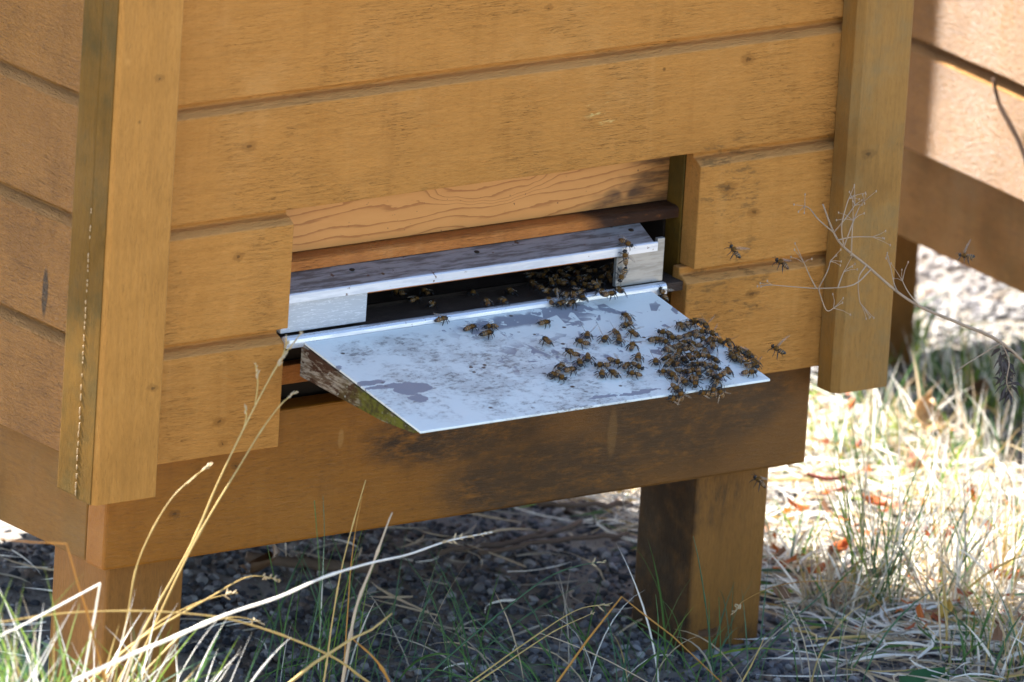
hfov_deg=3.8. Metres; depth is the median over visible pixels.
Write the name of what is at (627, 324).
honeybee
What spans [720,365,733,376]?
honeybee
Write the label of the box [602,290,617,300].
honeybee
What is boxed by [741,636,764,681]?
grass stalk
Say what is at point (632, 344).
honeybee
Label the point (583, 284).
honeybee
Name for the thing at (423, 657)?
grass tuft
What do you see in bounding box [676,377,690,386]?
honeybee
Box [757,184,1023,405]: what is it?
dry umbel plant
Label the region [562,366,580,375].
honeybee
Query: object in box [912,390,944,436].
fallen leaf
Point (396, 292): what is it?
honeybee
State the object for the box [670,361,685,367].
honeybee
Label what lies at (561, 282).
honeybee
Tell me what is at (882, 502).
fallen leaf
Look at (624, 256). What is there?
honeybee
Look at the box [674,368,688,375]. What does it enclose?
honeybee
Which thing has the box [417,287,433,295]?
honeybee
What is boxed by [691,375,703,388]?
honeybee
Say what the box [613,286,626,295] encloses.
honeybee
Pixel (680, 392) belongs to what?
honeybee
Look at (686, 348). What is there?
honeybee
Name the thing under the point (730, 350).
honeybee
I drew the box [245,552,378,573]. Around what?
twig
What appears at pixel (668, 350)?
honeybee
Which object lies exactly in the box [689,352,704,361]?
honeybee
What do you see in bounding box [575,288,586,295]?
honeybee
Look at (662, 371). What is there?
honeybee
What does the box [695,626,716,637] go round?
fallen leaf
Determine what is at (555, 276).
honeybee
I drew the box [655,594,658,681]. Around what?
grass stalk
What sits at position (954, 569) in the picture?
grass tuft
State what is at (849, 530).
grass tuft
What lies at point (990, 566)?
fallen leaf
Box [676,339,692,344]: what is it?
honeybee
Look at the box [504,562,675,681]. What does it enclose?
grass tuft
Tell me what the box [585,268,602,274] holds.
honeybee
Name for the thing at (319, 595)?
grass stalk
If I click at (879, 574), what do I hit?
fallen leaf
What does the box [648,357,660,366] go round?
honeybee
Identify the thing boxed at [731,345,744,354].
honeybee
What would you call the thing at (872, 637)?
straw litter
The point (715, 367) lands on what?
honeybee
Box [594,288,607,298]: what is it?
honeybee
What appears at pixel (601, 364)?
honeybee
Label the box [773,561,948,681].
grass tuft
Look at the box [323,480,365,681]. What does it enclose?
grass stalk
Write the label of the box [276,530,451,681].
grass tuft
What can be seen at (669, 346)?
honeybee
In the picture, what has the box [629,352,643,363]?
honeybee
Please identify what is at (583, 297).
honeybee
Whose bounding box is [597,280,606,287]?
honeybee
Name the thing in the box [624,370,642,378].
honeybee
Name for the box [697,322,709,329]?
honeybee
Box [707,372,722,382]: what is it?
honeybee
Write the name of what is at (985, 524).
fallen leaf
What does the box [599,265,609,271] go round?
honeybee
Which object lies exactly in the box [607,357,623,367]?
honeybee
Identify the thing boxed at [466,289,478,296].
honeybee
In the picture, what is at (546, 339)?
honeybee
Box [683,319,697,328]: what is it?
honeybee
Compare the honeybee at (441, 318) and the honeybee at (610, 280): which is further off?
the honeybee at (610, 280)
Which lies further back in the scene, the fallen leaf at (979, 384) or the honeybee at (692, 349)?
the fallen leaf at (979, 384)
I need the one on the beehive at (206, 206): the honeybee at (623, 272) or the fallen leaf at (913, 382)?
the honeybee at (623, 272)
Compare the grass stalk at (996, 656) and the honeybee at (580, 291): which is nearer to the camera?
the honeybee at (580, 291)
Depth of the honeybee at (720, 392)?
15.16 m
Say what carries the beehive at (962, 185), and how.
on the ground at (32, 593)
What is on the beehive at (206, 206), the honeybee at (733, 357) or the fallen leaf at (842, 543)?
the honeybee at (733, 357)
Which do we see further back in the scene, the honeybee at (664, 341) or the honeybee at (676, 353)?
the honeybee at (664, 341)
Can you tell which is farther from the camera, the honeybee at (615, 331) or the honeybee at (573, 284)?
the honeybee at (573, 284)
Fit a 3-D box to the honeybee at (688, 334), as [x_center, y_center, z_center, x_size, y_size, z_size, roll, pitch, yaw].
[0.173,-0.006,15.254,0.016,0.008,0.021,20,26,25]
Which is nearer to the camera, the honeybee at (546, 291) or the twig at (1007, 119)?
the honeybee at (546, 291)
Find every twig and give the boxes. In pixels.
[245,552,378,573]
[437,519,582,556]
[478,531,628,554]
[536,501,633,508]
[991,77,1023,159]
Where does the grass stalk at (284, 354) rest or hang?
on the ground at (32, 593)
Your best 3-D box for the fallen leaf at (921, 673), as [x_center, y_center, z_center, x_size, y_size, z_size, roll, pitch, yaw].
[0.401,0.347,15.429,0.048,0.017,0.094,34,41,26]
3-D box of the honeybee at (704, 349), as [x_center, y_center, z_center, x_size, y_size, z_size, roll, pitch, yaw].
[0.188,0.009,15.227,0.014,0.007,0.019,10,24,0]
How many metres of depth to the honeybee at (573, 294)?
15.28 m
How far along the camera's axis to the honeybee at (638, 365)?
15.17 m
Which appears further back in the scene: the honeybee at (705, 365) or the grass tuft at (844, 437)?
the grass tuft at (844, 437)
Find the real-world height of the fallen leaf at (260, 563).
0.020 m
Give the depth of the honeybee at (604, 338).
15.21 m
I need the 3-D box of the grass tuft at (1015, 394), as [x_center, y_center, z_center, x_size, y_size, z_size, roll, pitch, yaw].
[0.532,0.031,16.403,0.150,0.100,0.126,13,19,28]
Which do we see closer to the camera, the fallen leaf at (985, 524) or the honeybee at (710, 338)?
the honeybee at (710, 338)
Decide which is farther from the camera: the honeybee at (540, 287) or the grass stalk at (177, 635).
the honeybee at (540, 287)
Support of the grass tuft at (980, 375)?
on the ground at (32, 593)
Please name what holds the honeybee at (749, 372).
on the beehive at (206, 206)
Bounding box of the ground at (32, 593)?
[0,245,1023,681]
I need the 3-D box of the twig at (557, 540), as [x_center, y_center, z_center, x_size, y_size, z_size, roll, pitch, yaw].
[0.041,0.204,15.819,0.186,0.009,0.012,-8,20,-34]
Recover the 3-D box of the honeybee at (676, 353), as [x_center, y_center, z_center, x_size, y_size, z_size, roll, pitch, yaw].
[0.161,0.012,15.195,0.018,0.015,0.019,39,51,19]
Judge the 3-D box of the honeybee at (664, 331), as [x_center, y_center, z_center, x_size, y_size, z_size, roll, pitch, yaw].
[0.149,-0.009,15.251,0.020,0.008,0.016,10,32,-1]
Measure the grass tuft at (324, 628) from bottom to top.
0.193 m
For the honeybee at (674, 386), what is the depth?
15.13 m
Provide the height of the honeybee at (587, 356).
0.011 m
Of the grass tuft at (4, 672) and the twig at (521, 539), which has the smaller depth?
the grass tuft at (4, 672)
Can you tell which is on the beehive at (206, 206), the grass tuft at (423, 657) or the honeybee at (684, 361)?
the honeybee at (684, 361)
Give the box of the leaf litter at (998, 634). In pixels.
[763,389,1023,677]
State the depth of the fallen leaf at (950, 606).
15.64 m
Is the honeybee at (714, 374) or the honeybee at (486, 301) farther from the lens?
the honeybee at (486, 301)
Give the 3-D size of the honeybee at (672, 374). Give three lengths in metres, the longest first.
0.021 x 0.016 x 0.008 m
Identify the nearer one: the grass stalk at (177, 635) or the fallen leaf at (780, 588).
the grass stalk at (177, 635)
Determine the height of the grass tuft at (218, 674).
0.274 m
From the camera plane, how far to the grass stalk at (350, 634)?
14.85 m
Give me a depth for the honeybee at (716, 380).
15.16 m
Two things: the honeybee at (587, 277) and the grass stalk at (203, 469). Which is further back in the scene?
the honeybee at (587, 277)
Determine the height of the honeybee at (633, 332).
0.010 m
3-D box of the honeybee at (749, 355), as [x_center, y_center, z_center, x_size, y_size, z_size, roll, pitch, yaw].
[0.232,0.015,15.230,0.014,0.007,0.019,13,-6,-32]
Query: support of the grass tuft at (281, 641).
on the ground at (32, 593)
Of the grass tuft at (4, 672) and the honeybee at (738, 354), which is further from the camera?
the honeybee at (738, 354)
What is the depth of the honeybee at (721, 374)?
15.16 m
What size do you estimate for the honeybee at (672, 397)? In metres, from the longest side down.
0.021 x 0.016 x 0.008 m
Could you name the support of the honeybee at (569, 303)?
on the beehive at (206, 206)
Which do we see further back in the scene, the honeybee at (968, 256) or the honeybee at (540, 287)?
the honeybee at (968, 256)
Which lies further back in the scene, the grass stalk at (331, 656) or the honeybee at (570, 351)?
the honeybee at (570, 351)
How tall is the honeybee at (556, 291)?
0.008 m
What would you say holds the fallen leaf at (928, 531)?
on the ground at (32, 593)
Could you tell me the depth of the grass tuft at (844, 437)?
16.21 m
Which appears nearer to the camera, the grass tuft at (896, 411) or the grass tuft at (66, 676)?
the grass tuft at (66, 676)
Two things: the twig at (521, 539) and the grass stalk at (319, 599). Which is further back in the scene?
the twig at (521, 539)
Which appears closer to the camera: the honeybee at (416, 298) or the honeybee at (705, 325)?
the honeybee at (416, 298)
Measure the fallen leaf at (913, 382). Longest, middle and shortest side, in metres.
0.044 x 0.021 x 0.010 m
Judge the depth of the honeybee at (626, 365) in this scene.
15.16 m
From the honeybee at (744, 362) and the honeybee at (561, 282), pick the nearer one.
the honeybee at (744, 362)
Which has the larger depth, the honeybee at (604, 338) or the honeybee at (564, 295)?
the honeybee at (564, 295)
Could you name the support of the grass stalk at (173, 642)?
on the ground at (32, 593)
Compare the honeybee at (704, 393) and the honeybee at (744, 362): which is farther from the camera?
the honeybee at (744, 362)
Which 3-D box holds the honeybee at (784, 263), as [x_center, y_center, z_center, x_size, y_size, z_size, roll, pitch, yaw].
[0.264,-0.076,15.304,0.020,0.011,0.017,32,24,9]
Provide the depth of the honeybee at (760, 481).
15.30 m
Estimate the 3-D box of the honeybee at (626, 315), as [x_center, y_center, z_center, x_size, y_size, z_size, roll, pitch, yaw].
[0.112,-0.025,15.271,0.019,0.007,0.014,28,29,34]
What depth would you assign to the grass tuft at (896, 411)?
16.29 m
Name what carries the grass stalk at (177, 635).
on the ground at (32, 593)
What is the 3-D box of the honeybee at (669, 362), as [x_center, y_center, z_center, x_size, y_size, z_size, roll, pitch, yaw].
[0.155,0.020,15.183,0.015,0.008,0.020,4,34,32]
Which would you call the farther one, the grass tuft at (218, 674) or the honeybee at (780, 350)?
the honeybee at (780, 350)
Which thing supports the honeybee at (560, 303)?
on the beehive at (206, 206)
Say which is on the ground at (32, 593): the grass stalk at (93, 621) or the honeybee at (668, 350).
the grass stalk at (93, 621)
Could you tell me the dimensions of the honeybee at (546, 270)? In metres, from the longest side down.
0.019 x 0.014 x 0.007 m
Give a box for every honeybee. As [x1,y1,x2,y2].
[387,289,406,297]
[408,296,422,304]
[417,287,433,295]
[423,300,438,309]
[434,315,449,325]
[463,324,478,331]
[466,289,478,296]
[478,329,496,339]
[480,298,494,307]
[480,323,498,331]
[495,297,509,305]
[503,287,517,295]
[523,272,537,279]
[526,280,537,289]
[532,285,547,294]
[533,273,548,278]
[536,319,552,327]
[538,288,554,294]
[539,335,553,345]
[540,267,553,275]
[544,277,557,287]
[544,296,553,305]
[547,370,560,379]
[548,272,561,283]
[548,287,561,296]
[550,373,568,383]
[553,299,567,309]
[554,268,566,275]
[554,279,569,289]
[554,360,565,372]
[558,291,572,301]
[560,274,571,280]
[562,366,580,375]
[563,266,575,272]
[563,348,580,358]
[566,280,578,289]
[566,299,576,308]
[567,290,580,299]
[571,269,582,276]
[571,358,585,367]
[572,275,583,282]
[573,338,590,349]
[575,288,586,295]
[576,282,593,289]
[576,295,588,302]
[578,264,592,270]
[580,331,593,341]
[582,275,595,283]
[582,352,596,363]
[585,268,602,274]
[586,280,600,291]
[591,361,610,369]
[593,369,607,378]
[594,274,607,281]
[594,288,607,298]
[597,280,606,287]
[597,335,611,344]
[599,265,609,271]
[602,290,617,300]
[603,269,612,277]
[604,277,612,284]
[606,262,613,271]
[607,328,620,336]
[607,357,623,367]
[607,369,621,378]
[612,334,625,345]
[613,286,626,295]
[614,266,627,283]
[617,238,635,249]
[617,250,628,265]
[617,361,632,370]
[618,321,635,328]
[620,311,635,320]
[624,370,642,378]
[625,340,638,351]
[626,328,640,339]
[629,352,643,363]
[629,361,647,371]
[646,336,660,345]
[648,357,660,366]
[655,328,672,337]
[655,368,671,376]
[656,337,672,346]
[658,284,668,301]
[659,354,670,360]
[661,345,673,351]
[663,357,677,368]
[664,348,683,354]
[665,334,683,343]
[665,370,679,381]
[666,391,680,402]
[667,383,680,394]
[669,352,681,360]
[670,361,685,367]
[672,342,684,349]
[674,344,684,358]
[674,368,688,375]
[675,321,689,331]
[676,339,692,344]
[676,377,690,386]
[676,386,685,401]
[678,356,689,364]
[680,368,695,374]
[682,330,696,339]
[682,360,696,368]
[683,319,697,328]
[683,344,693,353]
[683,353,696,360]
[685,345,701,360]
[685,374,694,382]
[686,318,705,325]
[688,341,703,349]
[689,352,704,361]
[689,362,703,367]
[691,367,704,378]
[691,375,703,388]
[692,328,707,335]
[692,333,709,341]
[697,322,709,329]
[698,346,709,353]
[698,360,710,368]
[698,385,709,396]
[700,335,714,343]
[700,353,714,359]
[701,367,713,380]
[703,329,721,335]
[704,340,717,351]
[705,356,722,363]
[707,363,724,371]
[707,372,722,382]
[707,383,717,397]
[708,378,722,387]
[713,337,727,347]
[713,370,729,382]
[714,384,725,397]
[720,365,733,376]
[721,337,734,346]
[724,241,740,258]
[725,345,736,358]
[726,353,737,361]
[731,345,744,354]
[732,348,743,359]
[736,358,750,364]
[741,353,754,359]
[741,369,759,377]
[744,362,760,369]
[749,473,765,491]
[750,359,762,368]
[767,344,785,357]
[772,256,788,273]
[956,253,974,264]
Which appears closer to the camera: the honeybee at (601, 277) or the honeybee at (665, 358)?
the honeybee at (665, 358)
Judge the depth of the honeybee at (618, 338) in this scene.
15.21 m
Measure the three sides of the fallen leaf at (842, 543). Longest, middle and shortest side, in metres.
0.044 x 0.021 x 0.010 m
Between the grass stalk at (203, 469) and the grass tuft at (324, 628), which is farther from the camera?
the grass tuft at (324, 628)
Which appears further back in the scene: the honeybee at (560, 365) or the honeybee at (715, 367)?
the honeybee at (715, 367)
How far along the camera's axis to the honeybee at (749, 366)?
15.21 m
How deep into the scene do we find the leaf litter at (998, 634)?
15.84 m
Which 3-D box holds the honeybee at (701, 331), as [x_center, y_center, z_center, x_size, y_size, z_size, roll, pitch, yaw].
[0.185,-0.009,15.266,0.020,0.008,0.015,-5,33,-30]
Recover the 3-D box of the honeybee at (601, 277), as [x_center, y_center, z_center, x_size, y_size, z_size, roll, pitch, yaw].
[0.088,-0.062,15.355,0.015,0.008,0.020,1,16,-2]
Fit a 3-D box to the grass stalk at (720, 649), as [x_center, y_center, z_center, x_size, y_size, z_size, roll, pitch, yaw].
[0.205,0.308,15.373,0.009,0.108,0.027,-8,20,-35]
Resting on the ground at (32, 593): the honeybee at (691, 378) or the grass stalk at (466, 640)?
the grass stalk at (466, 640)
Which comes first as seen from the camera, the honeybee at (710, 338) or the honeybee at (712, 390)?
the honeybee at (712, 390)
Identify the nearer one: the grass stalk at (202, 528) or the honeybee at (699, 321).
the grass stalk at (202, 528)
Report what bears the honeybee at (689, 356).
on the beehive at (206, 206)
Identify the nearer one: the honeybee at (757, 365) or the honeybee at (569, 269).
the honeybee at (757, 365)
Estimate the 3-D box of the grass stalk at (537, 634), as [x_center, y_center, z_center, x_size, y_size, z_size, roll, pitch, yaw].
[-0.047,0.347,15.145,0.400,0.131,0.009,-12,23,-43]
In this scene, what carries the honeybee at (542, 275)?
on the beehive at (206, 206)
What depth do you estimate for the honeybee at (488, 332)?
15.18 m
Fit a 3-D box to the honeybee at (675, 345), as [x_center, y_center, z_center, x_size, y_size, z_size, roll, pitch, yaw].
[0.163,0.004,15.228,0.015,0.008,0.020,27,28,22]
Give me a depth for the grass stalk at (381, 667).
14.86 m
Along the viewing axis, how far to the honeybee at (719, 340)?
15.25 m
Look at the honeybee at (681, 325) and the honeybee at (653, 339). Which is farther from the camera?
the honeybee at (681, 325)
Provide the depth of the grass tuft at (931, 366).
16.46 m
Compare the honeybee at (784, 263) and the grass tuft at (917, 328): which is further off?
the grass tuft at (917, 328)
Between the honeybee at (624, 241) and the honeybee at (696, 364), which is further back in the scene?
the honeybee at (624, 241)
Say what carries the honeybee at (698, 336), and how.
on the beehive at (206, 206)
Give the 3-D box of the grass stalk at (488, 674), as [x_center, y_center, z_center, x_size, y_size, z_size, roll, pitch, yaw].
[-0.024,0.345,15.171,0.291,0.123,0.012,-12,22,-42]
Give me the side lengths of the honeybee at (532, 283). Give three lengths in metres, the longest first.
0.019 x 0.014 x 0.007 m
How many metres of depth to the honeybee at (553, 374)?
15.12 m
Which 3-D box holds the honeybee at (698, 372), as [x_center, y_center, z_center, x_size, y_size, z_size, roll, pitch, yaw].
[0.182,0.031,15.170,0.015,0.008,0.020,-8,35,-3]
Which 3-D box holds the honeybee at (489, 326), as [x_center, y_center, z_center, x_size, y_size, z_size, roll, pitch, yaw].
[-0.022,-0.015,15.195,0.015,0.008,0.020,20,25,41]
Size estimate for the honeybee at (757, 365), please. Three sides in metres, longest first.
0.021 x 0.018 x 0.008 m
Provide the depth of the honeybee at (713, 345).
15.23 m
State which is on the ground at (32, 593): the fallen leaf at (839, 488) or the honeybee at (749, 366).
the fallen leaf at (839, 488)
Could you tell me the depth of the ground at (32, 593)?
15.68 m
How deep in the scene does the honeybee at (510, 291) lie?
15.29 m
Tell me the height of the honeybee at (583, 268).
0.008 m
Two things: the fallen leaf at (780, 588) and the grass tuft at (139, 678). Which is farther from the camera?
the fallen leaf at (780, 588)
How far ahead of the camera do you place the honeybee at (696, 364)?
15.19 m
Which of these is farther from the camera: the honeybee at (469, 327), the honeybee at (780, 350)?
the honeybee at (780, 350)
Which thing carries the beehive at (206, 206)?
on the ground at (32, 593)
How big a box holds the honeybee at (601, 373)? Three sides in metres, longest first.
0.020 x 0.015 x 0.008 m
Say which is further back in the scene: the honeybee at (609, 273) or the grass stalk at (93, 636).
the honeybee at (609, 273)
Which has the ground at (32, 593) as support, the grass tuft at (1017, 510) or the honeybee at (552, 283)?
the grass tuft at (1017, 510)
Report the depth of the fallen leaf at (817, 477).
16.05 m
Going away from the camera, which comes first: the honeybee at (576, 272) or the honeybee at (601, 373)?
the honeybee at (601, 373)
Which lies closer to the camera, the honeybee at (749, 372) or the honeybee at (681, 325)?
the honeybee at (749, 372)
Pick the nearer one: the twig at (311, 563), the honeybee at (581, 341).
the honeybee at (581, 341)
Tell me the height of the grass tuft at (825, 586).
0.090 m
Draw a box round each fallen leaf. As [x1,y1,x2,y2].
[239,544,279,574]
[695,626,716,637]
[773,583,791,598]
[797,472,845,480]
[828,484,847,491]
[829,537,855,554]
[862,565,894,576]
[863,494,893,506]
[899,667,949,681]
[903,447,929,468]
[905,377,923,385]
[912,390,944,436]
[922,525,962,537]
[937,598,953,618]
[964,376,990,398]
[984,520,1010,528]
[984,559,1023,578]
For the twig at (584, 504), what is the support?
on the ground at (32, 593)
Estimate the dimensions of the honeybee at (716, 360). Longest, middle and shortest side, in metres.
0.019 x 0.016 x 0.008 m
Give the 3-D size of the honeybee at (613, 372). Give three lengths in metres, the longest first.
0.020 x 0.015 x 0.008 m
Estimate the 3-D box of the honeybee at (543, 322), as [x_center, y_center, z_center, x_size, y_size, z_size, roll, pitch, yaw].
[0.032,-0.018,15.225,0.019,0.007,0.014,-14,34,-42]
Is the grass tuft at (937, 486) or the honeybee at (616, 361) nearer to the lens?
the honeybee at (616, 361)
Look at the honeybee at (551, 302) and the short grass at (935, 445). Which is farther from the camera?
the short grass at (935, 445)
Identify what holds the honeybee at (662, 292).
on the beehive at (206, 206)
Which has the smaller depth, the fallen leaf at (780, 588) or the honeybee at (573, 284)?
the honeybee at (573, 284)
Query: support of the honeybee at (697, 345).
on the beehive at (206, 206)
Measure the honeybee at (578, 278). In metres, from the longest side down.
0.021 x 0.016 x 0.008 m
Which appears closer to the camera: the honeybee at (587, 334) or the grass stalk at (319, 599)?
the grass stalk at (319, 599)
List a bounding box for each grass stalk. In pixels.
[0,539,105,681]
[0,610,369,681]
[1,583,100,681]
[73,530,492,681]
[89,573,280,681]
[106,588,237,678]
[114,462,212,681]
[118,330,302,681]
[131,391,298,679]
[134,616,264,680]
[289,613,391,681]
[303,500,324,681]
[314,500,320,681]
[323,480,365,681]
[341,512,392,681]
[343,498,361,665]
[353,639,390,681]
[421,558,605,681]
[470,602,612,681]
[477,611,594,681]
[540,633,646,681]
[556,596,720,681]
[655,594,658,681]
[693,536,714,681]
[719,606,721,681]
[731,580,898,635]
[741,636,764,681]
[811,605,862,681]
[939,602,1019,679]
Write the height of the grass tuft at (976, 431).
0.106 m
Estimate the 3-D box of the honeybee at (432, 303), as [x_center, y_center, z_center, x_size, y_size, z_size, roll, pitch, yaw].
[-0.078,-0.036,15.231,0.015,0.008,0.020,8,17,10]
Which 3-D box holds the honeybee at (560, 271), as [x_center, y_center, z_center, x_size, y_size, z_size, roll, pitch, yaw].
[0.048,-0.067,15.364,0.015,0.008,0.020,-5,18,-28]
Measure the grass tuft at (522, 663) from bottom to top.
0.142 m
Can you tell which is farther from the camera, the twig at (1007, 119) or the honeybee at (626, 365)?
the twig at (1007, 119)
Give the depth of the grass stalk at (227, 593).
14.73 m
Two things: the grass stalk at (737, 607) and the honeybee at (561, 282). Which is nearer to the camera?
the honeybee at (561, 282)
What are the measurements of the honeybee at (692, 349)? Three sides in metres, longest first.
0.021 x 0.016 x 0.008 m
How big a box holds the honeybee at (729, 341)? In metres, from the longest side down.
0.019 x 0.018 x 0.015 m
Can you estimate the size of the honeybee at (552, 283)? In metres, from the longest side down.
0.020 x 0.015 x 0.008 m
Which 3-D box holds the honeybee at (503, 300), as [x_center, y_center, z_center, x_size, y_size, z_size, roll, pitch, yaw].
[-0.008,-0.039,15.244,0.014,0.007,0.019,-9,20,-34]
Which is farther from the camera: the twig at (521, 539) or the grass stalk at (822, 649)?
the twig at (521, 539)
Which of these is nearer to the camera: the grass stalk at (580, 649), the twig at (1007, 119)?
the grass stalk at (580, 649)
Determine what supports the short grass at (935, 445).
on the ground at (32, 593)
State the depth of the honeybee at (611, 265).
15.39 m
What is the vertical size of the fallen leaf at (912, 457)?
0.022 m
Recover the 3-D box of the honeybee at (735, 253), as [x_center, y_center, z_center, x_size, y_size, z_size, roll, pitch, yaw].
[0.220,-0.090,15.300,0.018,0.020,0.019,-36,-9,25]
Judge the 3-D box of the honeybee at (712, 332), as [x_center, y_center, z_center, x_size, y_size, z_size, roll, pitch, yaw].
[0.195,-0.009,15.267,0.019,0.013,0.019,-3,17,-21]
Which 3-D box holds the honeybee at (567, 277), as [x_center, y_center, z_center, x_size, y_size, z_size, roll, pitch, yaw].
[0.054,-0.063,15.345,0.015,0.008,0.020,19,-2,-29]
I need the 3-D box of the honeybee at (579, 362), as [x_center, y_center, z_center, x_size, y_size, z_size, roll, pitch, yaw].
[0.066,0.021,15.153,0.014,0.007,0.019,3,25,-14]
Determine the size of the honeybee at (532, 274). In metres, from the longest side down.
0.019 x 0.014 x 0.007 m
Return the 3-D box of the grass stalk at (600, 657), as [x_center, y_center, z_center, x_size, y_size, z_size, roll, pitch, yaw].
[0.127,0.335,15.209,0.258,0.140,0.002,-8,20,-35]
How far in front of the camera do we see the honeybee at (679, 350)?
15.20 m
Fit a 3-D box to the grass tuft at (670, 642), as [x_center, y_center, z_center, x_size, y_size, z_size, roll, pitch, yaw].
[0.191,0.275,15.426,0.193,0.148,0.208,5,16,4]
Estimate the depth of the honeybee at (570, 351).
15.17 m
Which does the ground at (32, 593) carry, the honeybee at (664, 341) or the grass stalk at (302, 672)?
the grass stalk at (302, 672)
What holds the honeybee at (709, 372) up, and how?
on the beehive at (206, 206)
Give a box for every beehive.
[0,0,913,681]
[888,0,1023,367]
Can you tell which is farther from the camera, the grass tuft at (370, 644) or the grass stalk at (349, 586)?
the grass tuft at (370, 644)
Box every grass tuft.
[0,572,97,681]
[0,582,106,681]
[17,589,233,681]
[122,620,290,681]
[246,538,423,681]
[260,530,390,681]
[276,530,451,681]
[337,535,601,681]
[368,541,540,681]
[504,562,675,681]
[608,529,797,681]
[675,563,839,681]
[762,495,841,567]
[765,515,903,617]
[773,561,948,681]
[806,391,996,611]
[808,377,898,464]
[850,391,1012,525]
[853,457,1023,620]
[865,343,968,447]
[897,551,1023,681]
[904,314,1005,398]
[908,356,1022,464]
[912,299,937,351]
[927,308,1023,410]
[935,412,1023,582]
[974,320,1023,421]
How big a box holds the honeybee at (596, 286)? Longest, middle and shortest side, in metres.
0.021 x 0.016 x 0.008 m
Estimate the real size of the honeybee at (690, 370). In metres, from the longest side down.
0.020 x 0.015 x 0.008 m
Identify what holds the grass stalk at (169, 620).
on the ground at (32, 593)
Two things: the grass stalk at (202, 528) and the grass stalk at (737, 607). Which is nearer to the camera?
the grass stalk at (202, 528)
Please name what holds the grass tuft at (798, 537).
on the ground at (32, 593)
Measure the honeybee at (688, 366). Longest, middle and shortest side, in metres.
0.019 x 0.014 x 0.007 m
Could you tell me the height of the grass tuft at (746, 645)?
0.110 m
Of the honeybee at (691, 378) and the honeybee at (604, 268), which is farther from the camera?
the honeybee at (604, 268)
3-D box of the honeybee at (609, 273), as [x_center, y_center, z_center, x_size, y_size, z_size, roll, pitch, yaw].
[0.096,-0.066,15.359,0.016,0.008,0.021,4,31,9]
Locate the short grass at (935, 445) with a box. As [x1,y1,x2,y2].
[601,271,1023,644]
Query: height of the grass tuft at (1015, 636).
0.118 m
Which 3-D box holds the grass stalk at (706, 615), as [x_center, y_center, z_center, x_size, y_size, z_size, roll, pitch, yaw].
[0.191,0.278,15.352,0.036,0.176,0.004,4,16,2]
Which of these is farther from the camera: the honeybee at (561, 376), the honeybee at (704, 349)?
the honeybee at (704, 349)
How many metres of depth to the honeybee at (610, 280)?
15.34 m
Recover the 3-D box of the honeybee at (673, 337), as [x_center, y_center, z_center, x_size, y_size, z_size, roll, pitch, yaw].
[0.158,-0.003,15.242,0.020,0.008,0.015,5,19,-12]
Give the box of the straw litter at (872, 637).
[0,257,1023,681]
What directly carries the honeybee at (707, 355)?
on the beehive at (206, 206)
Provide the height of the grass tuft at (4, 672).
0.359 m

